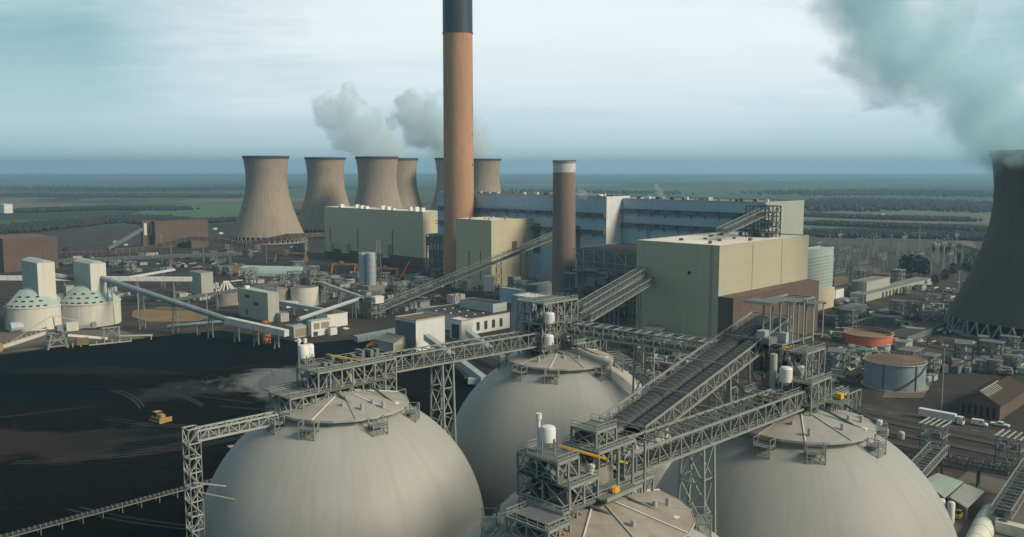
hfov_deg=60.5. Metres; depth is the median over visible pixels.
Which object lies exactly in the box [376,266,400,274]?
gantry crane
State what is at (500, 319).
window
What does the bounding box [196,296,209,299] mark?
process unit
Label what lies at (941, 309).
process unit
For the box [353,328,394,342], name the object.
gallery
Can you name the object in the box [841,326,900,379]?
road
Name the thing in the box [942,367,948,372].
door
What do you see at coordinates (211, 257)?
process unit
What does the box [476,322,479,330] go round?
window
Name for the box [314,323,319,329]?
window
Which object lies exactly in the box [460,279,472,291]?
process unit
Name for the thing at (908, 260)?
tree
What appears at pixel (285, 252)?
gantry crane
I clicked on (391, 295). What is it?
process unit
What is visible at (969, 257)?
woodland
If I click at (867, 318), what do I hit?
pipe rack
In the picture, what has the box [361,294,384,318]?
junction tower
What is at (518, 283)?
process unit
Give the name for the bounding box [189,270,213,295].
transfer tower
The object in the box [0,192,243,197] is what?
woodland
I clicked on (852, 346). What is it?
container
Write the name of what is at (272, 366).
vehicle track
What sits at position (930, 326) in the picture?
building
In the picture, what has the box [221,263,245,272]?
ochre ground
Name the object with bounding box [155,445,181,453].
vehicle track
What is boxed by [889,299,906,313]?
process unit
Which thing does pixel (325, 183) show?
cooling tower
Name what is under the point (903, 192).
woodland
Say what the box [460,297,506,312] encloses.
rooftop store
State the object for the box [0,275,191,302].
white gallery
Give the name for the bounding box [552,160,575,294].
chimney
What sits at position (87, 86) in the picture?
sky
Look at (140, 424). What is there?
vehicle track
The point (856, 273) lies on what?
switchgear
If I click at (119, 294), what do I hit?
process unit
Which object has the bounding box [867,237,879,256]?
substation post
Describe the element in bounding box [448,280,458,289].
process unit
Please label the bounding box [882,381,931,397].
concrete apron
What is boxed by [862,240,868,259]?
substation post
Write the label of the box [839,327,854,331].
container
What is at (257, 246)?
process unit
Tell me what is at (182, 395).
vehicle track
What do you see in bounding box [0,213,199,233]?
woodland
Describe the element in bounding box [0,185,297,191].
woodland
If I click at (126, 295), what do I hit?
process unit
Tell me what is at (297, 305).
white gallery
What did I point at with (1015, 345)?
process unit
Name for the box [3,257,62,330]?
silo
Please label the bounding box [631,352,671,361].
pipe rack
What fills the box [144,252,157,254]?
process unit
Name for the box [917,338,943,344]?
process unit
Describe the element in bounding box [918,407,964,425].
lorry
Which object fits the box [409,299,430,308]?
process unit
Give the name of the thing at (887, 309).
pale earth
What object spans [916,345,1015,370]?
road
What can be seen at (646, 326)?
process unit
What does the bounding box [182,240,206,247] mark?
shed
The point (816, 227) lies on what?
meadow
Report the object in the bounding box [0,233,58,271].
brown building
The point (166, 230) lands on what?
brown building
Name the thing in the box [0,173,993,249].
fields
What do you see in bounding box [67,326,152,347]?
trailing conveyor
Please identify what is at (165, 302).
road
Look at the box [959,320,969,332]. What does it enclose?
process unit
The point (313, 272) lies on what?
steel tower
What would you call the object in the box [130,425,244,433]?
vehicle track
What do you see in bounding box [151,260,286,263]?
railway bed
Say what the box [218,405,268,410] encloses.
vehicle track
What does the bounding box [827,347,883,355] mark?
process unit
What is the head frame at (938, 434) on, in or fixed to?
on the site ground at (956, 387)
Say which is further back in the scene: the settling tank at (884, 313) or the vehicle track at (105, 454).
the settling tank at (884, 313)
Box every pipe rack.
[326,277,352,282]
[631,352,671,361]
[848,316,877,327]
[908,293,950,299]
[941,337,976,343]
[952,349,1013,358]
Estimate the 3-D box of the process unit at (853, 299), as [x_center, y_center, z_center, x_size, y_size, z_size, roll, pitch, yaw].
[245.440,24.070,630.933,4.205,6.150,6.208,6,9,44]
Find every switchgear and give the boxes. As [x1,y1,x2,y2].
[835,268,845,276]
[847,261,867,268]
[848,270,870,278]
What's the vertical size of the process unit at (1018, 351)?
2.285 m
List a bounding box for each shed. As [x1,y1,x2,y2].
[0,204,12,212]
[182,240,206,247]
[238,265,308,277]
[376,332,406,352]
[832,276,847,285]
[857,268,880,274]
[875,271,895,278]
[959,376,1023,420]
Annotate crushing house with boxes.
[285,323,307,337]
[307,317,330,336]
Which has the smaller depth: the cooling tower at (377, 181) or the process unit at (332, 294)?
the process unit at (332, 294)
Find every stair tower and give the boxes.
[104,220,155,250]
[181,425,234,536]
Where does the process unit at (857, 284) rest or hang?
on the site ground at (956, 387)
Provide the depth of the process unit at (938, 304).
625.23 m
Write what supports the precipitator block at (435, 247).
on the site ground at (956, 387)
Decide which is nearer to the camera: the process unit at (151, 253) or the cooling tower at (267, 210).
the process unit at (151, 253)
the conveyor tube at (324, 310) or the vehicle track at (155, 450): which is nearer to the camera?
the vehicle track at (155, 450)
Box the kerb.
[834,405,1022,444]
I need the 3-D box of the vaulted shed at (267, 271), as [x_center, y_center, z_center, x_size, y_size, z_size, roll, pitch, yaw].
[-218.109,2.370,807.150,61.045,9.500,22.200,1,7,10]
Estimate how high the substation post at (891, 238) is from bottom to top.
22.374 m
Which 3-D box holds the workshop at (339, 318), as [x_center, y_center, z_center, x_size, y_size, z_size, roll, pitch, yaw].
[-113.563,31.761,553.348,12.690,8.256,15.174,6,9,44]
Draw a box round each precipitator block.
[426,233,442,272]
[565,243,636,315]
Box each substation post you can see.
[827,234,835,245]
[834,246,845,268]
[838,230,842,249]
[857,234,864,251]
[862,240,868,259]
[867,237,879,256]
[871,232,881,251]
[873,242,882,258]
[886,234,897,253]
[892,243,899,259]
[901,244,918,262]
[903,232,906,253]
[913,228,925,249]
[928,253,936,274]
[935,239,940,264]
[935,245,951,273]
[948,245,963,269]
[948,248,953,270]
[956,244,969,266]
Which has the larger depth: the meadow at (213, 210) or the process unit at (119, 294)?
the meadow at (213, 210)
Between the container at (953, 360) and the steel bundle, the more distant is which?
the steel bundle
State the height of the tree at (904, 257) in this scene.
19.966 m
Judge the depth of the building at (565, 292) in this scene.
645.27 m
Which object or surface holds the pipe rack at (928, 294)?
on the site ground at (956, 387)
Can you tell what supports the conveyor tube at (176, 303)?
on the site ground at (956, 387)
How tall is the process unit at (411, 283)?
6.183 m
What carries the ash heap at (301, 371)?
on the coal yard at (35, 432)
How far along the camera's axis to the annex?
491.41 m
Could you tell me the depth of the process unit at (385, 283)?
738.39 m
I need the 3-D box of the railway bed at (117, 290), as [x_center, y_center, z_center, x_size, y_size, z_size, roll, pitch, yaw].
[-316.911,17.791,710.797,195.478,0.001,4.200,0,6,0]
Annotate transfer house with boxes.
[395,312,444,351]
[450,316,472,339]
[511,292,549,343]
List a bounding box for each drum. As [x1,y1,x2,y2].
[8,322,24,331]
[898,431,904,439]
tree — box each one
[898,255,910,272]
[904,254,917,277]
[913,254,924,276]
[919,258,930,276]
[930,274,939,285]
[940,269,950,279]
[948,263,957,275]
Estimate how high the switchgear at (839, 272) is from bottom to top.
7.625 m
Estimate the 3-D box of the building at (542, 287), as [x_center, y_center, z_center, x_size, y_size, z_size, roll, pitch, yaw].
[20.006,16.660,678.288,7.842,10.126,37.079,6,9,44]
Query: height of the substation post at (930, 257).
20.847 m
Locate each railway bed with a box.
[0,290,215,290]
[0,301,238,305]
[0,305,238,310]
[1,297,238,300]
[116,256,302,260]
[123,253,297,256]
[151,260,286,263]
[624,369,756,393]
[636,378,745,399]
[646,387,739,405]
[879,419,998,444]
[887,439,1017,470]
[889,430,1021,460]
[891,344,1023,374]
[903,452,1011,479]
[912,341,991,357]
[912,345,953,354]
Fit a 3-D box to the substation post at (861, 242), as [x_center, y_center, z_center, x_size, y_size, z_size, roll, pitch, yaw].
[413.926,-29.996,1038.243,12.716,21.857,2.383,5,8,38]
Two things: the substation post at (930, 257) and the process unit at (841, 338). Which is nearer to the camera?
the process unit at (841, 338)
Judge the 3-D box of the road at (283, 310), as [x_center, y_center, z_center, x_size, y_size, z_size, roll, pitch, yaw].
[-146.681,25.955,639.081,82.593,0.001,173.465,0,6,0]
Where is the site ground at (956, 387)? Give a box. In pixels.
[0,225,1023,494]
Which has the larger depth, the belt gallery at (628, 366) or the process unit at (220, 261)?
the process unit at (220, 261)
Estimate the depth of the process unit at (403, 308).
610.31 m
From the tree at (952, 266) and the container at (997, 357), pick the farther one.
the tree at (952, 266)
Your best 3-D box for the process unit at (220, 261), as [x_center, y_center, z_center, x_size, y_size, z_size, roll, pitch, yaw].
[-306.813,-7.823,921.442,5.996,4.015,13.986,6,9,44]
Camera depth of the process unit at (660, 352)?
450.08 m
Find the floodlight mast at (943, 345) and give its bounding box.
[940,344,947,410]
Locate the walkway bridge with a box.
[193,411,278,441]
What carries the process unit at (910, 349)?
on the site ground at (956, 387)
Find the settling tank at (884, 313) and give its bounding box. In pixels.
[869,310,903,317]
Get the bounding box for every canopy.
[927,473,962,498]
[949,483,984,522]
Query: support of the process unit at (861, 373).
on the site ground at (956, 387)
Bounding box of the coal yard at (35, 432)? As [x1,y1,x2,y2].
[0,330,474,536]
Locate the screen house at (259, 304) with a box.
[238,285,278,321]
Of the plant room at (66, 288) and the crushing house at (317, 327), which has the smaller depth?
the crushing house at (317, 327)
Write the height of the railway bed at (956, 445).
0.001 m
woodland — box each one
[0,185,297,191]
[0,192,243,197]
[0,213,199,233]
[13,205,199,212]
[186,216,237,222]
[501,188,693,194]
[741,188,993,197]
[801,197,992,212]
[803,227,985,240]
[804,212,981,221]
[804,220,987,231]
[931,242,979,270]
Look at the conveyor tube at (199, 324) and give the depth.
520.94 m
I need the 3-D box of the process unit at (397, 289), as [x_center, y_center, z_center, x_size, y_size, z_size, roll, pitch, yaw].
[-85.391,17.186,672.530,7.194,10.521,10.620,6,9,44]
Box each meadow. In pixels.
[78,197,240,199]
[132,202,241,217]
[803,220,894,229]
[891,213,983,220]
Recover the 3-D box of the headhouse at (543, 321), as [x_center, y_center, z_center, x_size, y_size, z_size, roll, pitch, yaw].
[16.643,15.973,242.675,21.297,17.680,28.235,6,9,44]
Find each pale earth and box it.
[0,330,144,352]
[878,307,941,315]
[949,240,975,247]
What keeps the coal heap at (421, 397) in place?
on the coal yard at (35, 432)
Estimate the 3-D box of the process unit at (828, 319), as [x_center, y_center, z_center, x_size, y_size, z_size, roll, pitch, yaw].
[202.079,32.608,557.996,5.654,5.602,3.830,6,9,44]
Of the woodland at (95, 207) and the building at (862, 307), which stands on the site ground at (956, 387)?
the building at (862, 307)
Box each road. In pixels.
[11,292,238,306]
[217,293,357,324]
[445,342,503,365]
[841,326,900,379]
[843,402,1022,443]
[869,274,948,304]
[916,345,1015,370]
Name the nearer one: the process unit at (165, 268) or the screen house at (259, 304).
the screen house at (259, 304)
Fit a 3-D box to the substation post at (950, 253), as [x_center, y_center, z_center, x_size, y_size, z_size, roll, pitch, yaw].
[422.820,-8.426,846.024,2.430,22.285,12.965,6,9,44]
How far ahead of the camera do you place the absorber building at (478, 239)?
731.99 m
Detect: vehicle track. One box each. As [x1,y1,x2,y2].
[0,405,94,417]
[0,446,87,455]
[11,426,241,463]
[14,424,244,461]
[44,442,178,450]
[50,438,239,461]
[50,439,191,448]
[55,435,242,458]
[66,509,196,529]
[78,507,196,526]
[101,428,224,441]
[101,432,206,443]
[102,418,230,427]
[106,416,246,426]
[111,390,140,407]
[119,390,144,406]
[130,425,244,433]
[133,423,210,426]
[140,389,202,406]
[153,389,203,404]
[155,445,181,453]
[186,394,253,403]
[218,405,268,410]
[245,365,300,365]
[250,366,295,366]
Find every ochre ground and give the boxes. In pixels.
[132,307,210,321]
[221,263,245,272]
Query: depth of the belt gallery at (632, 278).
438.02 m
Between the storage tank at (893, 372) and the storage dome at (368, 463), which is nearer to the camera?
the storage dome at (368, 463)
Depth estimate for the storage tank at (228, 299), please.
632.09 m
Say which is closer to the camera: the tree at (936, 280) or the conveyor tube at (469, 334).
the conveyor tube at (469, 334)
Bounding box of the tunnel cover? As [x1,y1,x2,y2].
[965,504,997,536]
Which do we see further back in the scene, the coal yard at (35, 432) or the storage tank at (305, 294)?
the storage tank at (305, 294)
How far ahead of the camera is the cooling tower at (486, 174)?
1456.38 m
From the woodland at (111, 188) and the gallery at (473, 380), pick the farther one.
the woodland at (111, 188)
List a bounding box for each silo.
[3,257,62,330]
[61,258,121,327]
[356,240,384,293]
[807,246,833,310]
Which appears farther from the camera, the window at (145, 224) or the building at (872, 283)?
the window at (145, 224)
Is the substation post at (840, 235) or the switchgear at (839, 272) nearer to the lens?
the switchgear at (839, 272)
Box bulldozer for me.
[148,410,171,423]
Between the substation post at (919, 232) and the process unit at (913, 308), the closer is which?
the process unit at (913, 308)
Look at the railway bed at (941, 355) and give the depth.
461.41 m
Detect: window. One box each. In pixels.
[144,223,146,234]
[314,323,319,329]
[321,321,328,327]
[452,324,458,338]
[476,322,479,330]
[499,318,502,326]
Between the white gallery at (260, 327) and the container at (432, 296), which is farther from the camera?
the container at (432, 296)
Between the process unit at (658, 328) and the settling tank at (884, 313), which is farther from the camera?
the settling tank at (884, 313)
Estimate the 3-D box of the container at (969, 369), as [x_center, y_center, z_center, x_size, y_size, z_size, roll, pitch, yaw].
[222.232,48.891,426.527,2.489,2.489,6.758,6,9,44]
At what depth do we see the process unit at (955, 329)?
529.13 m
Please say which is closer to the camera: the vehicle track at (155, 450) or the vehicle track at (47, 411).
the vehicle track at (155, 450)
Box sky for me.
[0,0,1023,172]
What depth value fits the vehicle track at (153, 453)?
303.86 m
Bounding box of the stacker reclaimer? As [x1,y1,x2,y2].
[0,315,96,351]
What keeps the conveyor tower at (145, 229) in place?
on the site ground at (956, 387)
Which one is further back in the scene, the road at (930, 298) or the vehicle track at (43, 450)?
the road at (930, 298)
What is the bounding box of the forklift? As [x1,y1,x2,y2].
[955,508,962,519]
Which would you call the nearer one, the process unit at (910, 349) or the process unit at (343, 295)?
the process unit at (910, 349)
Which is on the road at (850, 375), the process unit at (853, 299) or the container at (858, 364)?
the container at (858, 364)
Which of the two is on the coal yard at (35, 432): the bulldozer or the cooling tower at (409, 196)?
the bulldozer
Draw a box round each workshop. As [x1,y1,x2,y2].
[316,310,347,326]
[416,303,509,333]
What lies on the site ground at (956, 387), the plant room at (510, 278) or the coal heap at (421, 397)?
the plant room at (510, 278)
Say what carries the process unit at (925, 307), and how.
on the site ground at (956, 387)
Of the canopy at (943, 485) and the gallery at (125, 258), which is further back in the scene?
the gallery at (125, 258)
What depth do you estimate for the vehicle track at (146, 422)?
341.12 m
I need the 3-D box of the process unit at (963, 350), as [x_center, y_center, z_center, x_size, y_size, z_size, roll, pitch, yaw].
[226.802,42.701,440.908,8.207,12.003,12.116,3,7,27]
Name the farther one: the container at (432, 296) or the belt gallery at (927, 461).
the container at (432, 296)
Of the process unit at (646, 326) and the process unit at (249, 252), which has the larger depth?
the process unit at (249, 252)
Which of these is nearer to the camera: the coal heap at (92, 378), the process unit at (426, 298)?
the coal heap at (92, 378)
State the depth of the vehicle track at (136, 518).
247.44 m
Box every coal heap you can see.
[0,366,245,391]
[390,387,462,428]
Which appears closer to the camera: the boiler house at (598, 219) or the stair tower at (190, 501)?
the stair tower at (190, 501)
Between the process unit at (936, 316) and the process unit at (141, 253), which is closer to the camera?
the process unit at (936, 316)
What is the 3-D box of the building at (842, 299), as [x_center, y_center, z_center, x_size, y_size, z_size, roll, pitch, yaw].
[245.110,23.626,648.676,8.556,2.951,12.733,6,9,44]
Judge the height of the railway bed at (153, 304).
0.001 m
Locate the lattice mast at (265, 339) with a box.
[262,321,270,343]
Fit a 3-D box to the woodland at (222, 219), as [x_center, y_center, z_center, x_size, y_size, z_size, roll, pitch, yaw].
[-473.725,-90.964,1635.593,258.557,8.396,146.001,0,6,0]
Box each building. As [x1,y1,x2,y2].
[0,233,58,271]
[151,219,208,247]
[173,291,187,298]
[276,311,288,321]
[279,299,298,307]
[324,204,437,267]
[327,326,336,334]
[447,293,464,303]
[456,216,532,287]
[499,287,526,302]
[518,281,551,294]
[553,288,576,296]
[636,231,808,347]
[832,303,866,316]
[834,287,843,300]
[834,297,849,302]
[850,277,931,301]
[851,276,889,291]
[892,319,949,340]
[951,337,1019,373]
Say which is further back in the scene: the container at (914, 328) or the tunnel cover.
the container at (914, 328)
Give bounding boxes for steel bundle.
[366,343,377,347]
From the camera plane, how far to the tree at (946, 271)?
763.92 m
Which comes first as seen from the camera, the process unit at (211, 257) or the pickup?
the pickup
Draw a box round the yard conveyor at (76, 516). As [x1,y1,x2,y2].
[0,479,211,536]
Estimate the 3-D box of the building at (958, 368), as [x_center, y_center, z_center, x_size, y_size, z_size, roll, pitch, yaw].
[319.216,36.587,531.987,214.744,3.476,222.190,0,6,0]
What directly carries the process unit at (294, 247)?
on the site ground at (956, 387)
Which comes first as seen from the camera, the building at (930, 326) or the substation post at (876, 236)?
the building at (930, 326)
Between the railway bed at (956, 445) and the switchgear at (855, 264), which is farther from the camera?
the switchgear at (855, 264)
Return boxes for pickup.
[990,421,1009,427]
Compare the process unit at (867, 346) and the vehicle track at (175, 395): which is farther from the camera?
the process unit at (867, 346)
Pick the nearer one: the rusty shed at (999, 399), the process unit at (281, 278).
the rusty shed at (999, 399)
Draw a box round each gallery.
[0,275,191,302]
[58,232,324,264]
[58,252,241,272]
[132,269,174,288]
[174,280,289,308]
[224,317,288,348]
[279,301,323,315]
[314,280,363,309]
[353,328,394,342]
[377,224,576,312]
[379,330,537,443]
[468,377,478,383]
[565,320,737,417]
[572,266,647,352]
[579,276,654,352]
[600,311,791,456]
[600,386,804,533]
[606,351,663,385]
[716,208,767,235]
[911,441,946,477]
[949,454,1009,487]
[990,457,1023,520]
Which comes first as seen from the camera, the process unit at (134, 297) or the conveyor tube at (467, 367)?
the conveyor tube at (467, 367)
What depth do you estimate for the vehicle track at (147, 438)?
319.64 m
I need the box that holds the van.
[971,418,987,426]
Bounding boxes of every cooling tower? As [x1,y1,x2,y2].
[230,156,307,244]
[298,157,349,232]
[354,156,402,207]
[397,158,422,208]
[430,158,443,209]
[474,158,500,191]
[943,150,1023,345]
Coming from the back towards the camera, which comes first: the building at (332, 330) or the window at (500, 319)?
the window at (500, 319)
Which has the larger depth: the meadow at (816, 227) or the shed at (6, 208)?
the shed at (6, 208)
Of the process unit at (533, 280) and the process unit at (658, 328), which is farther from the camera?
the process unit at (533, 280)
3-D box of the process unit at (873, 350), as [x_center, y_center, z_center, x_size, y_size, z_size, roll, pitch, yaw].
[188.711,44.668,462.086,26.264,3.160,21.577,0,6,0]
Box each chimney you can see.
[442,0,473,275]
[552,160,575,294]
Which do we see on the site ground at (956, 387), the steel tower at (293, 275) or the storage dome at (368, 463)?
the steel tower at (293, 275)
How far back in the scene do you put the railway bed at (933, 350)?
475.41 m
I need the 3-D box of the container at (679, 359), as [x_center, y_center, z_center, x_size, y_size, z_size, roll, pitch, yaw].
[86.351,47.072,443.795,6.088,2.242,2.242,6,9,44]
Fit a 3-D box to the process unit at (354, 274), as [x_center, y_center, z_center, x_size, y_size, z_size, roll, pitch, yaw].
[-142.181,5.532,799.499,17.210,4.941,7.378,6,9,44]
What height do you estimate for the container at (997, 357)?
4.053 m
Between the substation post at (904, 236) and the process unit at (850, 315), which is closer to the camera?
the process unit at (850, 315)
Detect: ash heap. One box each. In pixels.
[202,368,323,388]
[291,369,336,373]
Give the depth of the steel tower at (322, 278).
644.81 m
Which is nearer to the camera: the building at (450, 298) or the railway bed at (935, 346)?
the railway bed at (935, 346)
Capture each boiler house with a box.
[435,191,629,286]
[621,196,803,243]
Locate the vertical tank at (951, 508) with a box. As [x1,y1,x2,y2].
[947,501,954,524]
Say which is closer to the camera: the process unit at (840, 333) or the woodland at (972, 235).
the process unit at (840, 333)
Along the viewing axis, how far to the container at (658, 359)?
442.70 m
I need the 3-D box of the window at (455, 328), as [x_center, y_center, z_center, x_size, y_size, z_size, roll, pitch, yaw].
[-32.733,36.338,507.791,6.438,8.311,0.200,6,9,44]
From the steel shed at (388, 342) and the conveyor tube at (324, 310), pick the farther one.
the conveyor tube at (324, 310)
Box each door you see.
[395,343,406,350]
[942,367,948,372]
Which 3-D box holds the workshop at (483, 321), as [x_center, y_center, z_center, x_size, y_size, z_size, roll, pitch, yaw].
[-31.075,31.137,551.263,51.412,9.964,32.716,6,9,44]
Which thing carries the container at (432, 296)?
on the site ground at (956, 387)
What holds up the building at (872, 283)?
on the site ground at (956, 387)
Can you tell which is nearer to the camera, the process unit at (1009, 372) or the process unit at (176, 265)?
the process unit at (1009, 372)
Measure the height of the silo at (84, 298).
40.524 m
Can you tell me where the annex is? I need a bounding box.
[717,279,818,339]
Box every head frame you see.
[919,417,951,458]
[994,429,1023,471]
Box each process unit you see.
[107,260,118,266]
[114,292,129,297]
[115,290,131,296]
[121,260,136,273]
[133,288,146,300]
[136,252,144,255]
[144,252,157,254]
[159,266,172,270]
[168,262,196,267]
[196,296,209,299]
[206,250,217,261]
[212,259,225,263]
[213,265,224,275]
[219,277,247,283]
[222,244,231,250]
[223,266,233,275]
[240,267,257,280]
[244,249,252,256]
[250,278,263,283]
[252,244,261,250]
[276,273,286,281]
[287,260,300,265]
[291,243,303,252]
[297,273,310,284]
[329,292,337,297]
[331,277,343,285]
[335,290,345,298]
[336,282,353,287]
[349,271,358,277]
[358,290,371,295]
[372,290,382,295]
[376,277,401,280]
[376,281,387,285]
[379,272,390,282]
[383,298,399,313]
[387,293,400,298]
[389,281,401,292]
[392,283,408,296]
[400,306,407,310]
[403,274,418,280]
[406,281,414,288]
[407,288,419,299]
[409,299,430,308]
[410,276,424,286]
[414,295,443,300]
[417,278,433,291]
[429,268,442,281]
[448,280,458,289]
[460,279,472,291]
[479,284,486,293]
[511,279,528,287]
[529,278,536,283]
[555,288,574,306]
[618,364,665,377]
[630,358,677,368]
[640,324,660,339]
[645,326,666,350]
[654,335,676,358]
[657,360,690,372]
[663,339,687,363]
[808,331,837,339]
[824,315,835,324]
[826,347,846,375]
[826,372,857,382]
[827,335,844,340]
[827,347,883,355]
[829,331,843,336]
[830,368,841,374]
[838,307,859,327]
[839,352,850,367]
[840,360,864,376]
[846,355,860,361]
[849,297,857,302]
[850,348,889,354]
[851,280,863,292]
[855,345,885,353]
[855,347,871,361]
[876,344,890,350]
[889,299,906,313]
[891,269,905,282]
[894,339,912,348]
[895,317,903,322]
[896,320,920,325]
[896,346,923,358]
[901,286,910,294]
[904,300,922,318]
[915,284,926,290]
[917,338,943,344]
[921,307,947,313]
[921,352,940,373]
[922,310,940,320]
[923,285,947,290]
[924,304,939,309]
[926,293,955,301]
[926,373,938,381]
[930,303,943,307]
[937,324,969,331]
[944,299,953,313]
[954,339,973,364]
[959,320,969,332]
[972,363,1023,376]
[975,358,988,373]
[977,334,988,349]
[977,338,1005,358]
[984,358,1002,374]
[999,334,1020,349]
[1001,346,1010,360]
[1003,353,1022,369]
[1011,349,1023,354]
[1016,366,1023,374]
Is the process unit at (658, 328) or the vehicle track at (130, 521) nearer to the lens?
the vehicle track at (130, 521)
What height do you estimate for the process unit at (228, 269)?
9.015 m
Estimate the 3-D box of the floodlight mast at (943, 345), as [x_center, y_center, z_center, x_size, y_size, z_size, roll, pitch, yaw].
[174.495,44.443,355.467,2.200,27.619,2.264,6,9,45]
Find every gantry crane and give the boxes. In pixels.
[274,251,307,261]
[331,261,357,273]
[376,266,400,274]
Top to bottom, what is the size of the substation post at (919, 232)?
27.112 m
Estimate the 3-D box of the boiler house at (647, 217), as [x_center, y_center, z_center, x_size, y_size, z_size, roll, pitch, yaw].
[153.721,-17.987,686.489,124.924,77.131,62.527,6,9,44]
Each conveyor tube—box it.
[55,273,73,280]
[100,276,226,338]
[167,320,223,334]
[297,296,363,320]
[424,334,486,381]
[465,330,504,359]
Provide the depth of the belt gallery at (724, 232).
511.07 m
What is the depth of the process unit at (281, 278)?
749.51 m
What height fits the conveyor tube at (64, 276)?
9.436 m
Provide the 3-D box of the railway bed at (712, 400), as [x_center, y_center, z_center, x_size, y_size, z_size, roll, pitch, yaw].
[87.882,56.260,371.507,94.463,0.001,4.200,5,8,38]
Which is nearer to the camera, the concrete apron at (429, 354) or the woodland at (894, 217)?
the concrete apron at (429, 354)
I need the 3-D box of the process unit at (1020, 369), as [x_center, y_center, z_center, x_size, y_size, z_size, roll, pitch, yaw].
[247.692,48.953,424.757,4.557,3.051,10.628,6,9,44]
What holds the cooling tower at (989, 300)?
on the site ground at (956, 387)
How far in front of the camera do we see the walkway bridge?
178.55 m
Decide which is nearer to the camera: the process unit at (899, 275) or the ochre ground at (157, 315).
the ochre ground at (157, 315)
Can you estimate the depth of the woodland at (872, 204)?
2151.28 m
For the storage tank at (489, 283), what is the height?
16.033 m
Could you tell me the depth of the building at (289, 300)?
626.75 m
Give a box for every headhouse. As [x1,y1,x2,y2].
[260,338,398,414]
[489,412,678,536]
[516,291,607,357]
[741,340,882,429]
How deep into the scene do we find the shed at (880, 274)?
793.83 m
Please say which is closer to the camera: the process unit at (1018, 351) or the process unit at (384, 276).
the process unit at (1018, 351)
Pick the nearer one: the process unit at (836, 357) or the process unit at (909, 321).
the process unit at (836, 357)
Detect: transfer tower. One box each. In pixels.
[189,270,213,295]
[743,294,826,403]
[745,205,781,237]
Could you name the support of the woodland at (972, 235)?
on the fields
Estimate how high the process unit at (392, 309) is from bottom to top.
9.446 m
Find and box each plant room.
[63,285,73,295]
[508,276,520,287]
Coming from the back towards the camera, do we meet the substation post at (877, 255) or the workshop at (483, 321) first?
the substation post at (877, 255)
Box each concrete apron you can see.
[402,339,509,358]
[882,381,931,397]
[939,471,1023,536]
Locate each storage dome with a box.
[196,387,484,536]
[450,344,672,516]
[463,478,718,536]
[656,403,956,536]
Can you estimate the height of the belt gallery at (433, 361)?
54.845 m
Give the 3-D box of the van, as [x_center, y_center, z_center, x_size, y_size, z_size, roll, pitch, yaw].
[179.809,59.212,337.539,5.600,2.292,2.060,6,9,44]
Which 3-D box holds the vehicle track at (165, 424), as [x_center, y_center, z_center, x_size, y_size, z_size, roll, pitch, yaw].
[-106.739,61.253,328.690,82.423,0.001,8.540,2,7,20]
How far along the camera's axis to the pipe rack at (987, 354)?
448.31 m
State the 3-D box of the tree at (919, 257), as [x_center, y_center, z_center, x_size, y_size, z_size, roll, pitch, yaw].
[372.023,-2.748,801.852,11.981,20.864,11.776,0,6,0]
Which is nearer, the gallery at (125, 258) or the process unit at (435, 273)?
the process unit at (435, 273)
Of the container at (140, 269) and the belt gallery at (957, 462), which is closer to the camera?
the belt gallery at (957, 462)
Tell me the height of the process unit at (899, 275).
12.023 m
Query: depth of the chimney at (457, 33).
774.76 m
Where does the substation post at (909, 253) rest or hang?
on the site ground at (956, 387)
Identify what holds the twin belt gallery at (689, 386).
on the site ground at (956, 387)
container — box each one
[136,268,145,271]
[430,293,440,298]
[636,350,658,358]
[647,357,663,360]
[658,354,668,361]
[676,358,688,363]
[830,311,836,317]
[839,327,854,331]
[848,344,855,349]
[850,360,861,368]
[906,327,924,329]
[941,363,948,372]
[950,356,960,365]
[964,365,973,372]
[979,355,990,361]
[992,355,1002,363]
[995,518,1023,536]
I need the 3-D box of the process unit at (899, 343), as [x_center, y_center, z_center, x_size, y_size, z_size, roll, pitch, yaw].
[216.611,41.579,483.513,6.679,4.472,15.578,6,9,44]
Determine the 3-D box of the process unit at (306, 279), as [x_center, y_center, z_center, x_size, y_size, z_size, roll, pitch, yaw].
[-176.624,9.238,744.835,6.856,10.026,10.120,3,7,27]
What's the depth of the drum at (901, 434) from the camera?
320.11 m
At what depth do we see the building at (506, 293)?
646.71 m
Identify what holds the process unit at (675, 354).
on the site ground at (956, 387)
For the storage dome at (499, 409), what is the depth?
223.22 m
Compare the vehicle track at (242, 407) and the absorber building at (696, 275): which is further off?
the absorber building at (696, 275)
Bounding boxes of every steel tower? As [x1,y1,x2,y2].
[287,270,302,299]
[303,265,320,303]
[312,272,328,303]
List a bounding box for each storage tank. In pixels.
[214,281,238,306]
[264,286,289,300]
[290,285,320,305]
[484,275,494,296]
[842,326,894,346]
[860,351,928,392]
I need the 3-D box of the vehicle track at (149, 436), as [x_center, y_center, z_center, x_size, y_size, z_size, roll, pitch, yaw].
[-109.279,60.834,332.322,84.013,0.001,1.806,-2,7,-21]
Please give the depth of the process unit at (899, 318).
562.79 m
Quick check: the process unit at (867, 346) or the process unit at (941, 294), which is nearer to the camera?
the process unit at (867, 346)
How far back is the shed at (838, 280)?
747.46 m
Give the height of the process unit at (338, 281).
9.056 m
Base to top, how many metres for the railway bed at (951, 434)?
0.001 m
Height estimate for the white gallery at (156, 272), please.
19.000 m
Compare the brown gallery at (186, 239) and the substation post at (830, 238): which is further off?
the substation post at (830, 238)
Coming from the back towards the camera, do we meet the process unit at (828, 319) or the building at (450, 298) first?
the building at (450, 298)
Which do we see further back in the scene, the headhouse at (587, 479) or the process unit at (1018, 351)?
the process unit at (1018, 351)
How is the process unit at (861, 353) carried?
on the site ground at (956, 387)
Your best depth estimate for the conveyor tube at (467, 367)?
415.09 m

